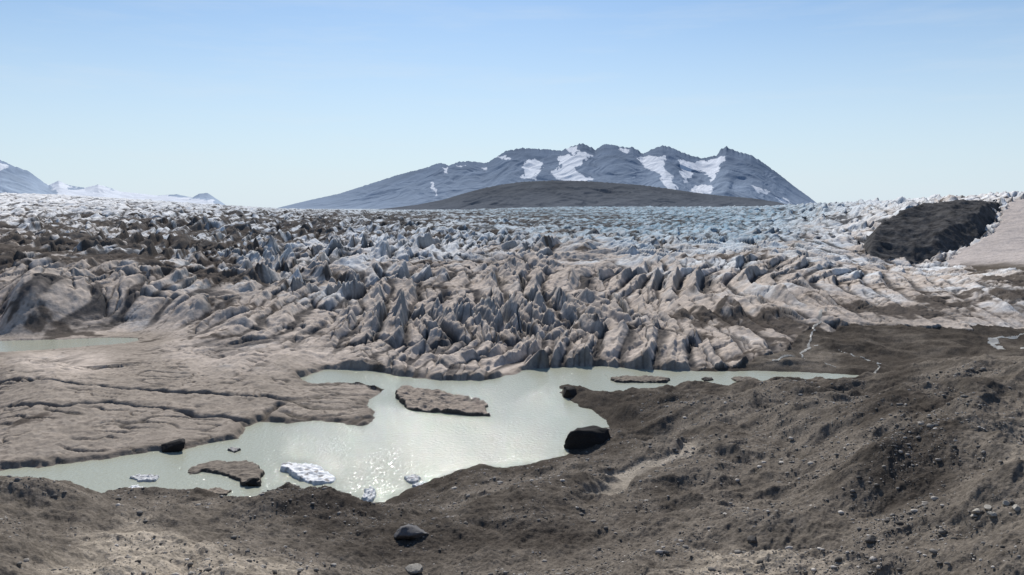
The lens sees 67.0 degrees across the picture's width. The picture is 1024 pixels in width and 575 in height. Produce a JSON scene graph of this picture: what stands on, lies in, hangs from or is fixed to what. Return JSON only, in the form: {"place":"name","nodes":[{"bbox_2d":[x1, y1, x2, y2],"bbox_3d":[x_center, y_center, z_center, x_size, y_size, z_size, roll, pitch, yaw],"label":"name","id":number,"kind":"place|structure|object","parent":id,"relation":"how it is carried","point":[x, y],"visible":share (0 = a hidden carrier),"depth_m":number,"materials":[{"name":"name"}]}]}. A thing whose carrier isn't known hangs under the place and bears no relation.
{"place":"outdoors","nodes":[
{"label":"outdoors","id":0,"kind":"place"},
{"bbox_2d":[0,337,138,351],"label":"pond water","id":1,"kind":"structure","parent":0,"point":[17,345],"depth_m":332.17,"materials":[{"name":"grey liquid"}]},
{"bbox_2d":[0,160,224,204],"bbox_3d":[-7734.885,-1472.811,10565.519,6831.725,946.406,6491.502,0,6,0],"label":"distant mountain range","id":2,"kind":"structure","parent":0,"point":[17,180],"depth_m":11638.98,"materials":[{"name":"white snow"}]},
{"bbox_2d":[0,366,858,502],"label":"lake water","id":3,"kind":"structure","parent":0,"point":[535,416],"depth_m":199.91,"materials":[{"name":"grey liquid"}]},
{"bbox_2d":[130,474,158,481],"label":"iceberg","id":4,"kind":"object","parent":3,"relation":"in","point":[145,478],"visible":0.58,"depth_m":171.24,"materials":[{"name":"white ice"}]},
{"bbox_2d":[205,487,231,494],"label":"iceberg","id":5,"kind":"object","parent":3,"relation":"in","point":[219,491],"visible":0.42,"depth_m":163.33,"materials":[{"name":"ice"}]},
{"bbox_2d":[188,460,264,486],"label":"debris covered iceberg","id":6,"kind":"object","parent":3,"relation":"in","point":[243,471],"visible":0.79,"depth_m":176.00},
{"bbox_2d":[228,447,240,452],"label":"iceberg","id":7,"kind":"object","parent":3,"relation":"in","point":[233,449],"visible":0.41,"depth_m":191.51,"materials":[{"name":"grey ice"}]},
{"bbox_2d":[246,477,260,485],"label":"black rock","id":8,"kind":"object","parent":3,"relation":"in","point":[251,481],"visible":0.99,"depth_m":166.94,"materials":[{"name":"stone"}]},
{"bbox_2d":[280,462,335,484],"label":"white iceberg","id":9,"kind":"object","parent":3,"relation":"on","point":[312,474],"visible":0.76,"depth_m":173.74,"materials":[{"name":"white ice"}]},
{"bbox_2d":[361,486,375,501],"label":"iceberg","id":10,"kind":"object","parent":3,"relation":"in","point":[369,494],"visible":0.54,"depth_m":160.45,"materials":[{"name":"white ice"}]},
{"bbox_2d":[404,474,420,483],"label":"iceberg","id":11,"kind":"object","parent":3,"relation":"in","point":[414,478],"visible":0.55,"depth_m":170.52,"materials":[{"name":"white ice"}]},
{"bbox_2d":[412,481,425,486],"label":"iceberg","id":12,"kind":"object","parent":3,"relation":"in","point":[417,484],"visible":0.23,"depth_m":167.11,"materials":[{"name":"white ice"}]},
{"bbox_2d":[395,385,489,415],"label":"debris covered iceberg","id":13,"kind":"object","parent":3,"relation":"in","point":[409,397],"visible":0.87,"depth_m":236.17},
{"bbox_2d":[611,375,669,382],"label":"iceberg","id":14,"kind":"object","parent":3,"relation":"in","point":[639,379],"visible":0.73,"depth_m":267.60,"materials":[{"name":"grey ice"}]},
{"bbox_2d":[701,377,712,380],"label":"iceberg","id":15,"kind":"object","parent":3,"relation":"in","point":[707,378],"visible":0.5,"depth_m":269.69,"materials":[{"name":"grey ice"}]},
{"bbox_2d":[731,376,755,381],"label":"iceberg","id":16,"kind":"object","parent":3,"relation":"in","point":[739,378],"visible":0.47,"depth_m":270.07,"materials":[{"name":"grey ice"}]},
{"bbox_2d":[0,191,1023,470],"bbox_3d":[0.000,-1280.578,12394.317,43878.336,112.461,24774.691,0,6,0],"label":"glacier","id":17,"kind":"object","parent":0,"point":[234,319],"visible":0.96,"depth_m":408.33,"materials":[{"name":"grey ice"}]},
{"bbox_2d":[858,198,1002,262],"bbox_3d":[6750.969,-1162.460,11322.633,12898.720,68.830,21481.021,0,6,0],"label":"rock outcrop","id":18,"kind":"object","parent":17,"relation":"on","point":[922,232],"visible":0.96,"depth_m":723.54,"materials":[{"name":"black stone"}]},
{"bbox_2d":[0,323,1023,574],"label":"moraine ground","id":19,"kind":"structure","parent":0,"point":[906,355],"depth_m":104.19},
{"bbox_2d":[161,438,185,451],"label":"black rock","id":20,"kind":"object","parent":19,"relation":"on","point":[177,445],"visible":0.94,"depth_m":190.47,"materials":[{"name":"stone"}]},
{"bbox_2d":[394,524,428,538],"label":"boulder","id":21,"kind":"object","parent":19,"relation":"on","point":[409,531],"visible":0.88,"depth_m":99.88,"materials":[{"name":"stone"}]},
{"bbox_2d":[405,563,422,573],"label":"boulder","id":22,"kind":"object","parent":19,"relation":"on","point":[415,568],"visible":1,"depth_m":89.96,"materials":[{"name":"stone"}]},
{"bbox_2d":[0,362,1023,574],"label":"scattered rocks","id":23,"kind":"object","parent":19,"relation":"on","point":[813,570],"visible":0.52,"depth_m":102.87,"materials":[{"name":"stone"}]},
{"bbox_2d":[563,386,576,397],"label":"black rock","id":24,"kind":"object","parent":19,"relation":"on","point":[569,392],"visible":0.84,"depth_m":244.52,"materials":[{"name":"stone"}]},
{"bbox_2d":[564,425,610,449],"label":"black rock","id":25,"kind":"object","parent":19,"relation":"on","point":[585,437],"visible":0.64,"depth_m":191.22,"materials":[{"name":"stone"}]},
{"bbox_2d":[747,535,756,542],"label":"boulder","id":26,"kind":"object","parent":19,"relation":"on","point":[751,539],"visible":1,"depth_m":89.76,"materials":[{"name":"stone"}]},
{"bbox_2d":[865,535,875,542],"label":"boulder","id":27,"kind":"object","parent":19,"relation":"on","point":[870,539],"visible":1,"depth_m":81.43,"materials":[{"name":"stone"}]},
{"bbox_2d":[971,508,980,513],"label":"boulder","id":28,"kind":"object","parent":19,"relation":"on","point":[976,510],"visible":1,"depth_m":77.65,"materials":[{"name":"stone"}]},
{"bbox_2d":[984,504,991,510],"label":"boulder","id":29,"kind":"object","parent":19,"relation":"on","point":[987,507],"visible":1,"depth_m":77.02,"materials":[{"name":"stone"}]},
{"bbox_2d":[987,511,996,516],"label":"boulder","id":30,"kind":"object","parent":19,"relation":"on","point":[991,514],"visible":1,"depth_m":76.09,"materials":[{"name":"stone"}]},
{"bbox_2d":[1003,500,1010,505],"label":"boulder","id":31,"kind":"object","parent":19,"relation":"on","point":[1006,503],"visible":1,"depth_m":76.41,"materials":[{"name":"stone"}]},
{"bbox_2d":[1012,504,1020,511],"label":"boulder","id":32,"kind":"object","parent":19,"relation":"on","point":[1016,507],"visible":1,"depth_m":75.04,"materials":[{"name":"stone"}]},
{"bbox_2d":[0,0,1023,207],"label":"sky","id":33,"kind":"structure","parent":0,"point":[253,103],"materials":[{"name":"blue"}]},
{"bbox_2d":[279,143,816,208],"bbox_3d":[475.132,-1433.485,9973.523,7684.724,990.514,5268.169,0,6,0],"label":"snowy mountain","id":34,"kind":"structure","parent":0,"point":[726,171],"depth_m":9768.99,"materials":[{"name":"grey stone"}]},
{"bbox_2d":[379,180,786,209],"bbox_3d":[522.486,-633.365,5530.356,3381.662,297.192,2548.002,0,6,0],"label":"dark foothill","id":35,"kind":"structure","parent":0,"point":[551,193],"depth_m":5358.64,"materials":[{"name":"rock"},{"name":"soil"}]},
{"bbox_2d":[772,309,1023,372],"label":"meltwater stream","id":36,"kind":"structure","parent":0,"point":[993,341],"depth_m":331.58,"materials":[{"name":"liquid"}]}
]}

